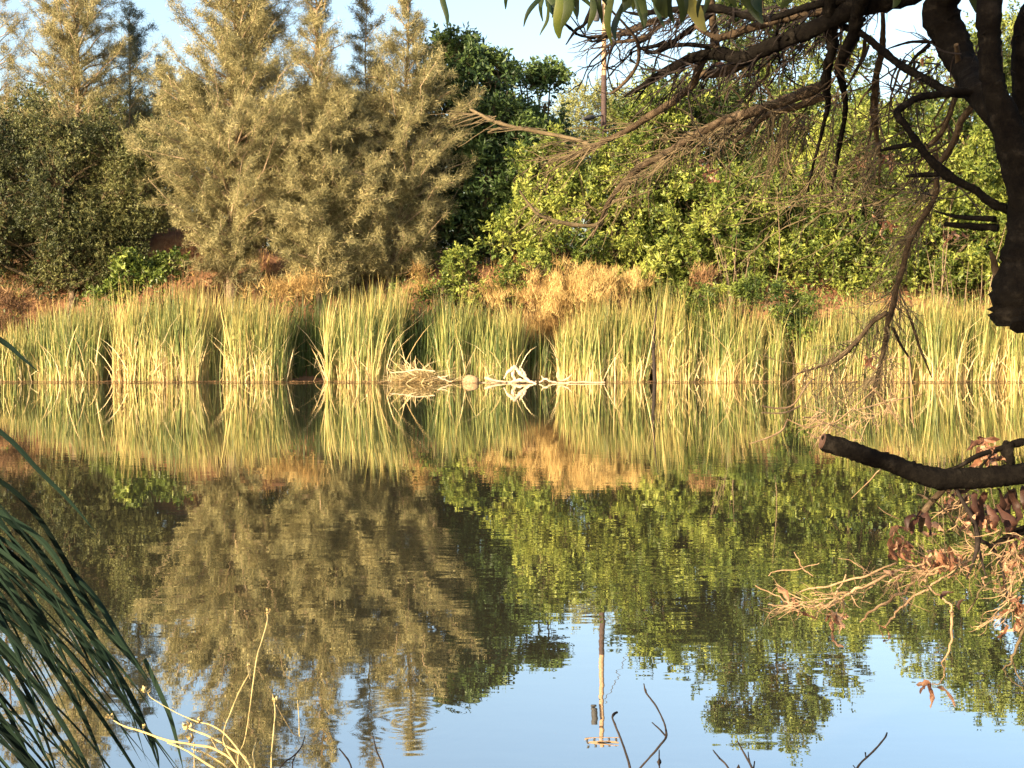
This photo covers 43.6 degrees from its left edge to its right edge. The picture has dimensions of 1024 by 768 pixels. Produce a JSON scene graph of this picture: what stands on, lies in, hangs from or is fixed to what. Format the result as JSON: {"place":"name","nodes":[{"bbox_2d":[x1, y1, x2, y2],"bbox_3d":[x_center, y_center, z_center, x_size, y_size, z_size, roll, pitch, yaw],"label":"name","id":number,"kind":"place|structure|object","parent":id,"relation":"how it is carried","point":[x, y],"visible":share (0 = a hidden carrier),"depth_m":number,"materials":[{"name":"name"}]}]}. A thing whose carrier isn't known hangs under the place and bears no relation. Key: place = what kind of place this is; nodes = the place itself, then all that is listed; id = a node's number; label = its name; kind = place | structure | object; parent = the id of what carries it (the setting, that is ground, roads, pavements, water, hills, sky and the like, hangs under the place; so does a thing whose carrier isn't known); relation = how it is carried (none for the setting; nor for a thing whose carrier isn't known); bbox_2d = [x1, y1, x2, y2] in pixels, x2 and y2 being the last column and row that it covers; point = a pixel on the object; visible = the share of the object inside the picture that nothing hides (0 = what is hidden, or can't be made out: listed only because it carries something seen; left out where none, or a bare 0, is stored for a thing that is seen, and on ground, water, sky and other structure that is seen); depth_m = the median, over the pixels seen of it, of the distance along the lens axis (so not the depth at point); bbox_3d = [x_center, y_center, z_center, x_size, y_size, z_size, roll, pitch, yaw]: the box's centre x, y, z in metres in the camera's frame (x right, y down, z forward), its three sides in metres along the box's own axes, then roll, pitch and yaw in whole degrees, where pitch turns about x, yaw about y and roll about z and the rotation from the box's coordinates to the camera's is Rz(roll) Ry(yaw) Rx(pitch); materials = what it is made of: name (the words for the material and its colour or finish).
{"place":"outdoors","nodes":[
{"label":"outdoors","id":0,"kind":"place"},
{"bbox_2d":[339,748,351,767],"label":"bare twig","id":1,"kind":"object","parent":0,"point":[346,757],"visible":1,"depth_m":2.09,"materials":[{"name":"wood"}]},
{"bbox_2d":[373,736,383,767],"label":"bare twig","id":2,"kind":"object","parent":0,"point":[378,753],"visible":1,"depth_m":2.09,"materials":[{"name":"wood"}]},
{"bbox_2d":[0,227,999,380],"bbox_3d":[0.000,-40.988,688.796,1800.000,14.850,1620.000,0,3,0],"label":"ground","id":3,"kind":"structure","parent":0,"point":[160,243],"depth_m":39.40,"materials":[{"name":"brown plant"}]},
{"bbox_2d":[0,274,37,336],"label":"rust bush","id":4,"kind":"object","parent":3,"relation":"on","point":[9,299],"visible":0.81,"depth_m":37.01,"materials":[{"name":"brown plant"}]},
{"bbox_2d":[0,0,38,258],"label":"pine tree","id":5,"kind":"object","parent":3,"relation":"on","point":[6,93],"visible":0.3,"depth_m":43.08,"materials":[{"name":"green plant"}]},
{"bbox_2d":[0,74,134,259],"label":"broadleaf tree","id":6,"kind":"object","parent":3,"relation":"on","point":[40,91],"depth_m":47.48,"materials":[{"name":"green plant"}]},
{"bbox_2d":[0,0,163,258],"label":"pine tree","id":7,"kind":"object","parent":3,"relation":"on","point":[81,18],"visible":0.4,"depth_m":41.47,"materials":[{"name":"green plant"}]},
{"bbox_2d":[0,337,182,767],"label":"grass clump","id":8,"kind":"object","parent":3,"relation":"on","point":[36,619],"visible":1,"depth_m":1.69,"materials":[{"name":"green plant"}]},
{"bbox_2d":[0,76,190,309],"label":"round tree","id":9,"kind":"object","parent":3,"relation":"on","point":[64,241],"visible":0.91,"depth_m":38.42,"materials":[{"name":"green plant"}]},
{"bbox_2d":[86,246,168,319],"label":"shrub","id":10,"kind":"object","parent":3,"relation":"on","point":[127,262],"visible":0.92,"depth_m":37.12,"materials":[{"name":"green plant"}]},
{"bbox_2d":[103,1,166,241],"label":"pine tree","id":11,"kind":"object","parent":3,"relation":"on","point":[130,27],"visible":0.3,"depth_m":44.22,"materials":[{"name":"green plant"}]},
{"bbox_2d":[88,95,206,241],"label":"broadleaf tree","id":12,"kind":"object","parent":3,"relation":"on","point":[165,220],"visible":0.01,"depth_m":49.16,"materials":[{"name":"green plant"}]},
{"bbox_2d":[135,52,171,232],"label":"pine tree","id":13,"kind":"object","parent":3,"relation":"on","point":[143,113],"visible":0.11,"depth_m":43.34,"materials":[{"name":"green plant"}]},
{"bbox_2d":[145,245,193,307],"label":"shrub","id":14,"kind":"object","parent":3,"relation":"on","point":[157,260],"visible":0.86,"depth_m":37.97,"materials":[{"name":"green plant"}]},
{"bbox_2d":[139,68,199,238],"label":"pine tree","id":15,"kind":"object","parent":3,"relation":"on","point":[159,114],"visible":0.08,"depth_m":42.59,"materials":[{"name":"green plant"}]},
{"bbox_2d":[105,607,299,767],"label":"dry weed","id":16,"kind":"object","parent":3,"relation":"on","point":[188,726],"visible":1,"depth_m":1.27,"materials":[{"name":"beige plant"}]},
{"bbox_2d":[120,0,326,314],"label":"pine tree","id":17,"kind":"object","parent":3,"relation":"on","point":[236,99],"visible":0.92,"depth_m":37.31,"materials":[{"name":"green plant"}]},
{"bbox_2d":[164,247,285,317],"bbox_3d":[-8.399,-2.281,37.821,3.729,3.730,1.355,0,3,0],"label":"dead brush","id":18,"kind":"object","parent":3,"relation":"on","point":[201,266],"visible":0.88,"depth_m":37.72,"materials":[{"name":"brown plant"}]},
{"bbox_2d":[192,97,299,253],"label":"broadleaf tree","id":19,"kind":"object","parent":3,"relation":"on","point":[268,247],"visible":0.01,"depth_m":50.64,"materials":[{"name":"green plant"}]},
{"bbox_2d":[237,264,332,374],"bbox_3d":[-6.615,-1.855,37.098,3.002,3.316,1.678,0,3,0],"label":"dead brush","id":20,"kind":"object","parent":3,"relation":"on","point":[290,289],"visible":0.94,"depth_m":37.02,"materials":[{"name":"plant"}]},
{"bbox_2d":[284,282,333,378],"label":"reed clump","id":21,"kind":"object","parent":3,"relation":"on","point":[301,358],"visible":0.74,"depth_m":36.68,"materials":[{"name":"green plant"}]},
{"bbox_2d":[258,0,389,321],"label":"pine tree","id":22,"kind":"object","parent":3,"relation":"on","point":[316,17],"visible":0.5,"depth_m":37.49,"materials":[{"name":"green plant"}]},
{"bbox_2d":[240,73,414,309],"bbox_3d":[-5.621,-5.310,38.027,5.388,8.097,5.094,3,4,42],"label":"pine tree","id":23,"kind":"object","parent":3,"relation":"on","point":[348,127],"visible":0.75,"depth_m":37.31,"materials":[{"name":"green plant"}]},
{"bbox_2d":[344,0,390,291],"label":"pine tree","id":24,"kind":"object","parent":3,"relation":"on","point":[361,21],"visible":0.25,"depth_m":39.01,"materials":[{"name":"green plant"}]},
{"bbox_2d":[341,114,463,253],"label":"broadleaf tree","id":25,"kind":"object","parent":3,"relation":"on","point":[412,201],"depth_m":48.56,"materials":[{"name":"green plant"}]},
{"bbox_2d":[332,0,487,287],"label":"pine tree","id":26,"kind":"object","parent":3,"relation":"on","point":[422,153],"visible":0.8,"depth_m":38.55,"materials":[{"name":"green plant"}]},
{"bbox_2d":[394,260,435,330],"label":"dry fern","id":27,"kind":"object","parent":3,"relation":"on","point":[418,287],"visible":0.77,"depth_m":37.80,"materials":[{"name":"brown plant"}]},
{"bbox_2d":[396,287,453,379],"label":"reed clump","id":28,"kind":"object","parent":3,"relation":"on","point":[426,354],"visible":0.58,"depth_m":36.24,"materials":[{"name":"green plant"}]},
{"bbox_2d":[411,282,483,320],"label":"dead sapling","id":29,"kind":"object","parent":3,"relation":"on","point":[443,302],"visible":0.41,"depth_m":37.67,"materials":[{"name":"brown plant"}]},
{"bbox_2d":[413,240,489,312],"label":"shrub","id":30,"kind":"object","parent":3,"relation":"on","point":[458,266],"visible":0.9,"depth_m":37.77,"materials":[{"name":"green plant"}]},
{"bbox_2d":[390,21,558,270],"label":"broadleaf tree","id":31,"kind":"object","parent":3,"relation":"on","point":[471,59],"visible":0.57,"depth_m":40.16,"materials":[{"name":"green plant"}]},
{"bbox_2d":[421,281,533,380],"bbox_3d":[-0.934,-1.442,36.067,3.156,3.075,2.788,0,3,0],"label":"reed clump","id":32,"kind":"object","parent":3,"relation":"on","point":[478,339],"visible":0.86,"depth_m":35.58,"materials":[{"name":"plant"}]},
{"bbox_2d":[466,273,518,326],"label":"dry fern","id":33,"kind":"object","parent":3,"relation":"on","point":[490,287],"visible":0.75,"depth_m":37.38,"materials":[{"name":"brown plant"}]},
{"bbox_2d":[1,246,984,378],"bbox_3d":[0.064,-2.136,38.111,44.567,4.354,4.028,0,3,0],"label":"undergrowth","id":34,"kind":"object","parent":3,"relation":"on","point":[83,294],"visible":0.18,"depth_m":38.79,"materials":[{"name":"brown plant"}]},
{"bbox_2d":[439,95,590,258],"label":"broadleaf tree","id":35,"kind":"object","parent":3,"relation":"on","point":[498,247],"depth_m":49.18,"materials":[{"name":"green plant"}]},
{"bbox_2d":[487,245,564,318],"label":"shrub","id":36,"kind":"object","parent":3,"relation":"on","point":[513,270],"visible":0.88,"depth_m":37.44,"materials":[{"name":"green plant"}]},
{"bbox_2d":[519,313,557,379],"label":"reed clump","id":37,"kind":"object","parent":3,"relation":"on","point":[536,358],"visible":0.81,"depth_m":36.46,"materials":[{"name":"plant"}]},
{"bbox_2d":[486,54,597,219],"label":"broadleaf tree","id":38,"kind":"object","parent":3,"relation":"on","point":[538,76],"visible":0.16,"depth_m":43.79,"materials":[{"name":"green plant"}]},
{"bbox_2d":[468,119,627,319],"bbox_3d":[1.215,-4.846,38.603,4.336,6.261,3.333,2,4,30],"label":"broadleaf tree","id":39,"kind":"object","parent":3,"relation":"on","point":[551,241],"visible":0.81,"depth_m":38.25,"materials":[{"name":"green plant"}]},
{"bbox_2d":[483,253,659,368],"bbox_3d":[1.690,-2.041,37.335,5.346,3.673,2.682,0,3,0],"label":"straw bush","id":40,"kind":"object","parent":3,"relation":"on","point":[551,299],"visible":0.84,"depth_m":37.08,"materials":[{"name":"beige plant"}]},
{"bbox_2d":[563,265,625,333],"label":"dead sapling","id":41,"kind":"object","parent":3,"relation":"on","point":[611,302],"visible":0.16,"depth_m":38.22,"materials":[{"name":"brown plant"}]},
{"bbox_2d":[540,65,658,162],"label":"broadleaf tree","id":42,"kind":"object","parent":3,"relation":"on","point":[593,98],"visible":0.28,"depth_m":56.58,"materials":[{"name":"green plant"}]},
{"bbox_2d":[544,283,662,381],"bbox_3d":[2.518,-1.431,36.004,4.099,3.063,3.562,0,3,0],"label":"reed clump","id":43,"kind":"object","parent":3,"relation":"on","point":[616,355],"visible":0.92,"depth_m":35.28,"materials":[{"name":"plant"}]},
{"bbox_2d":[535,69,713,287],"bbox_3d":[3.454,-6.367,39.612,5.772,6.841,3.889,0,3,0],"label":"broadleaf tree","id":44,"kind":"object","parent":3,"relation":"on","point":[606,162],"visible":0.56,"depth_m":38.82,"materials":[{"name":"green plant"}]},
{"bbox_2d":[582,1,690,248],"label":"utility pole","id":45,"kind":"object","parent":3,"relation":"on","point":[603,96],"visible":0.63,"depth_m":43.45,"materials":[{"name":"brown wood"}]},
{"bbox_2d":[582,109,750,250],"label":"broadleaf tree","id":46,"kind":"object","parent":3,"relation":"on","point":[624,149],"visible":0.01,"depth_m":50.77,"materials":[{"name":"green plant"}]},
{"bbox_2d":[609,60,776,261],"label":"broadleaf tree","id":47,"kind":"object","parent":3,"relation":"on","point":[697,112],"visible":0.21,"depth_m":40.49,"materials":[{"name":"green plant"}]},
{"bbox_2d":[620,275,772,381],"bbox_3d":[5.163,-1.539,36.026,4.501,3.261,3.932,0,3,-7],"label":"reed clump","id":48,"kind":"object","parent":3,"relation":"on","point":[677,347],"visible":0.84,"depth_m":35.22,"materials":[{"name":"plant"}]},
{"bbox_2d":[671,279,728,340],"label":"shrub","id":49,"kind":"object","parent":3,"relation":"on","point":[702,301],"visible":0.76,"depth_m":35.46,"materials":[{"name":"green plant"}]},
{"bbox_2d":[686,260,720,313],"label":"dry fern","id":50,"kind":"object","parent":3,"relation":"on","point":[705,276],"visible":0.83,"depth_m":37.34,"materials":[{"name":"brown plant"}]},
{"bbox_2d":[610,154,801,309],"bbox_3d":[5.572,-4.550,39.113,6.139,4.869,3.830,0,3,0],"label":"broadleaf tree","id":51,"kind":"object","parent":3,"relation":"on","point":[686,252],"visible":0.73,"depth_m":38.40,"materials":[{"name":"green plant"}]},
{"bbox_2d":[713,750,728,767],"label":"bare twig","id":52,"kind":"object","parent":3,"relation":"on","point":[720,759],"visible":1,"depth_m":2.19,"materials":[{"name":"wood"}]},
{"bbox_2d":[737,741,754,767],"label":"bare twig","id":53,"kind":"object","parent":3,"relation":"on","point":[748,760],"visible":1,"depth_m":2.20,"materials":[{"name":"wood"}]},
{"bbox_2d":[710,196,783,327],"bbox_3d":[6.916,-3.228,37.957,2.148,5.165,1.082,0,3,0],"label":"dead sapling","id":54,"kind":"object","parent":3,"relation":"on","point":[727,281],"visible":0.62,"depth_m":37.75,"materials":[{"name":"brown wood"}]},
{"bbox_2d":[727,266,820,380],"bbox_3d":[7.233,-1.585,35.634,2.605,3.398,1.549,0,3,0],"label":"shrub","id":55,"kind":"object","parent":3,"relation":"on","point":[739,287],"visible":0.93,"depth_m":35.38,"materials":[{"name":"green plant"}]},
{"bbox_2d":[687,0,877,194],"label":"broadleaf tree","id":56,"kind":"object","parent":3,"relation":"on","point":[807,75],"visible":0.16,"depth_m":43.61,"materials":[{"name":"green plant"}]},
{"bbox_2d":[703,63,870,268],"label":"broadleaf tree","id":57,"kind":"object","parent":3,"relation":"on","point":[809,112],"visible":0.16,"depth_m":40.22,"materials":[{"name":"green plant"}]},
{"bbox_2d":[720,113,882,252],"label":"broadleaf tree","id":58,"kind":"object","parent":3,"relation":"on","point":[749,147],"visible":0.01,"depth_m":47.57,"materials":[{"name":"green plant"}]},
{"bbox_2d":[740,87,959,297],"bbox_3d":[10.257,-5.678,39.330,6.672,6.440,4.139,0,3,0],"label":"broadleaf tree","id":59,"kind":"object","parent":3,"relation":"on","point":[848,251],"visible":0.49,"depth_m":38.78,"materials":[{"name":"green plant"}]},
{"bbox_2d":[821,75,977,225],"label":"broadleaf tree","id":60,"kind":"object","parent":3,"relation":"on","point":[925,105],"visible":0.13,"depth_m":41.15,"materials":[{"name":"green plant"}]},
{"bbox_2d":[863,105,999,255],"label":"broadleaf tree","id":61,"kind":"object","parent":3,"relation":"on","point":[959,207],"visible":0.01,"depth_m":48.79,"materials":[{"name":"green plant"}]},
{"bbox_2d":[858,97,1007,306],"bbox_3d":[13.359,-5.813,39.433,5.568,7.094,3.956,0,3,0],"label":"broadleaf tree","id":62,"kind":"object","parent":3,"relation":"on","point":[980,136],"visible":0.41,"depth_m":38.72,"materials":[{"name":"green plant"}]},
{"bbox_2d":[866,276,1023,381],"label":"reed clump","id":63,"kind":"object","parent":3,"relation":"on","point":[996,353],"visible":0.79,"depth_m":35.32,"materials":[{"name":"plant"}]},
{"bbox_2d":[900,0,1020,185],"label":"broadleaf tree","id":64,"kind":"object","parent":3,"relation":"on","point":[1008,51],"visible":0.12,"depth_m":42.05,"materials":[{"name":"green plant"}]},
{"bbox_2d":[922,199,1005,322],"bbox_3d":[13.443,-3.178,38.028,2.701,4.767,1.161,0,3,0],"label":"dead sapling","id":65,"kind":"object","parent":3,"relation":"on","point":[944,269],"visible":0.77,"depth_m":38.00,"materials":[{"name":"brown wood"}]},
{"bbox_2d":[952,169,1007,303],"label":"broadleaf tree","id":66,"kind":"object","parent":3,"relation":"on","point":[988,272],"visible":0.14,"depth_m":38.90,"materials":[{"name":"green plant"}]},
{"bbox_2d":[0,380,1022,382],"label":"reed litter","id":67,"kind":"object","parent":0,"point":[53,381],"visible":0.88,"depth_m":34.80,"materials":[{"name":"brown plant"}]},
{"bbox_2d":[0,379,1023,767],"bbox_3d":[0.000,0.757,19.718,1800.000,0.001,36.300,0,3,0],"label":"water","id":68,"kind":"structure","parent":0,"point":[492,575],"depth_m":9.00,"materials":[{"name":"blue liquid"}]},
{"bbox_2d":[0,286,122,381],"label":"reed clump","id":69,"kind":"object","parent":68,"relation":"in","point":[48,344],"visible":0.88,"depth_m":35.35,"materials":[{"name":"plant"}]},
{"bbox_2d":[98,273,312,381],"bbox_3d":[-8.653,-1.476,35.977,6.484,3.442,4.247,0,3,0],"label":"reed clump","id":70,"kind":"object","parent":68,"relation":"in","point":[183,339],"visible":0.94,"depth_m":35.20,"materials":[{"name":"plant"}]},
{"bbox_2d":[279,736,304,767],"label":"bare twig","id":71,"kind":"object","parent":68,"relation":"in","point":[283,763],"visible":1,"depth_m":2.09,"materials":[{"name":"wood"}]},
{"bbox_2d":[301,273,417,381],"bbox_3d":[-4.021,-1.536,35.923,4.180,3.405,3.833,0,3,0],"label":"reed clump","id":72,"kind":"object","parent":68,"relation":"in","point":[377,332],"visible":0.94,"depth_m":35.32,"materials":[{"name":"plant"}]},
{"bbox_2d":[378,354,485,383],"bbox_3d":[-2.588,-0.401,34.853,4.141,0.910,2.747,0,3,0],"label":"reed pile","id":73,"kind":"object","parent":68,"relation":"on","point":[419,374],"visible":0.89,"depth_m":34.75,"materials":[{"name":"beige plant"}]},
{"bbox_2d":[390,369,434,372],"bbox_3d":[-2.674,-0.345,34.429,1.200,0.122,0.055,0,3,0],"label":"driftwood","id":74,"kind":"object","parent":73,"relation":"on","point":[413,370],"visible":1,"depth_m":34.41,"materials":[{"name":"brown wood"}]},
{"bbox_2d":[437,375,451,381],"bbox_3d":[-1.819,-0.141,34.444,0.402,0.191,0.069,0,3,0],"label":"driftwood","id":75,"kind":"object","parent":73,"relation":"on","point":[442,378],"visible":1,"depth_m":34.42,"materials":[{"name":"brown wood"}]},
{"bbox_2d":[462,375,478,382],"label":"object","id":76,"kind":"object","parent":68,"relation":"in","point":[472,378],"visible":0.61,"depth_m":34.52,"materials":[{"name":"beige stone"}]},
{"bbox_2d":[479,376,535,382],"bbox_3d":[-0.148,-0.117,34.586,1.612,0.202,0.174,0,3,0],"label":"driftwood","id":77,"kind":"object","parent":68,"relation":"on","point":[490,380],"visible":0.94,"depth_m":34.53,"materials":[{"name":"brown wood"}]},
{"bbox_2d":[504,365,535,383],"bbox_3d":[0.230,-0.251,34.417,0.910,0.523,0.198,1,3,12],"label":"white snag","id":78,"kind":"object","parent":68,"relation":"on","point":[521,372],"visible":0.98,"depth_m":34.40,"materials":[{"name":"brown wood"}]},
{"bbox_2d":[539,376,557,382],"bbox_3d":[0.978,-0.122,34.439,0.504,0.209,0.071,0,3,0],"label":"driftwood","id":79,"kind":"object","parent":68,"relation":"on","point":[543,379],"visible":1,"depth_m":34.42,"materials":[{"name":"brown wood"}]},
{"bbox_2d":[556,372,604,382],"bbox_3d":[1.833,-0.178,34.440,1.338,0.349,0.066,0,3,0],"label":"driftwood","id":80,"kind":"object","parent":68,"relation":"on","point":[575,382],"visible":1,"depth_m":34.43,"materials":[{"name":"brown wood"}]},
{"bbox_2d":[611,711,630,767],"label":"bare twig","id":81,"kind":"object","parent":68,"relation":"in","point":[620,738],"visible":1,"depth_m":2.06,"materials":[{"name":"wood"}]},
{"bbox_2d":[639,683,667,767],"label":"bare twig","id":82,"kind":"object","parent":68,"relation":"in","point":[665,734],"visible":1,"depth_m":2.08,"materials":[{"name":"brown wood"}]},
{"bbox_2d":[652,291,658,381],"bbox_3d":[3.907,-1.180,34.978,0.178,2.885,0.294,1,3,17],"label":"dead post","id":83,"kind":"object","parent":68,"relation":"in","point":[654,363],"visible":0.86,"depth_m":34.92,"materials":[{"name":"brown wood"}]},
{"bbox_2d":[657,750,660,767],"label":"bare twig","id":84,"kind":"object","parent":68,"relation":"in","point":[659,761],"visible":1,"depth_m":2.11,"materials":[{"name":"wood"}]},
{"bbox_2d":[733,285,922,381],"bbox_3d":[8.346,-1.345,35.553,5.548,2.894,4.442,0,3,0],"label":"reed clump","id":85,"kind":"object","parent":68,"relation":"in","point":[778,347],"visible":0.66,"depth_m":35.31,"materials":[{"name":"plant"}]},
{"bbox_2d":[853,732,887,767],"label":"bare twig","id":86,"kind":"object","parent":68,"relation":"in","point":[870,753],"visible":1,"depth_m":2.18,"materials":[{"name":"wood"}]},
{"bbox_2d":[0,0,1023,247],"label":"sky","id":87,"kind":"structure","parent":0,"point":[501,26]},
{"bbox_2d":[1,320,1023,380],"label":"broken reeds","id":88,"kind":"object","parent":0,"point":[404,358],"visible":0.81,"depth_m":35.05,"materials":[{"name":"beige plant"}]},
{"bbox_2d":[431,0,1023,436],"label":"overhanging tree","id":89,"kind":"object","parent":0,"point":[979,78],"visible":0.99,"depth_m":4.48,"materials":[{"name":"brown plant"}]},
{"bbox_2d":[750,345,921,451],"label":"dead twigs","id":90,"kind":"object","parent":89,"relation":"attached to","point":[823,422],"visible":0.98,"depth_m":4.37,"materials":[{"name":"brown wood"}]},
{"bbox_2d":[755,434,1023,707],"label":"fallen bough","id":91,"kind":"object","parent":89,"relation":"attached to","point":[956,478],"visible":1,"depth_m":3.42,"materials":[{"name":"brown wood"}]}
]}

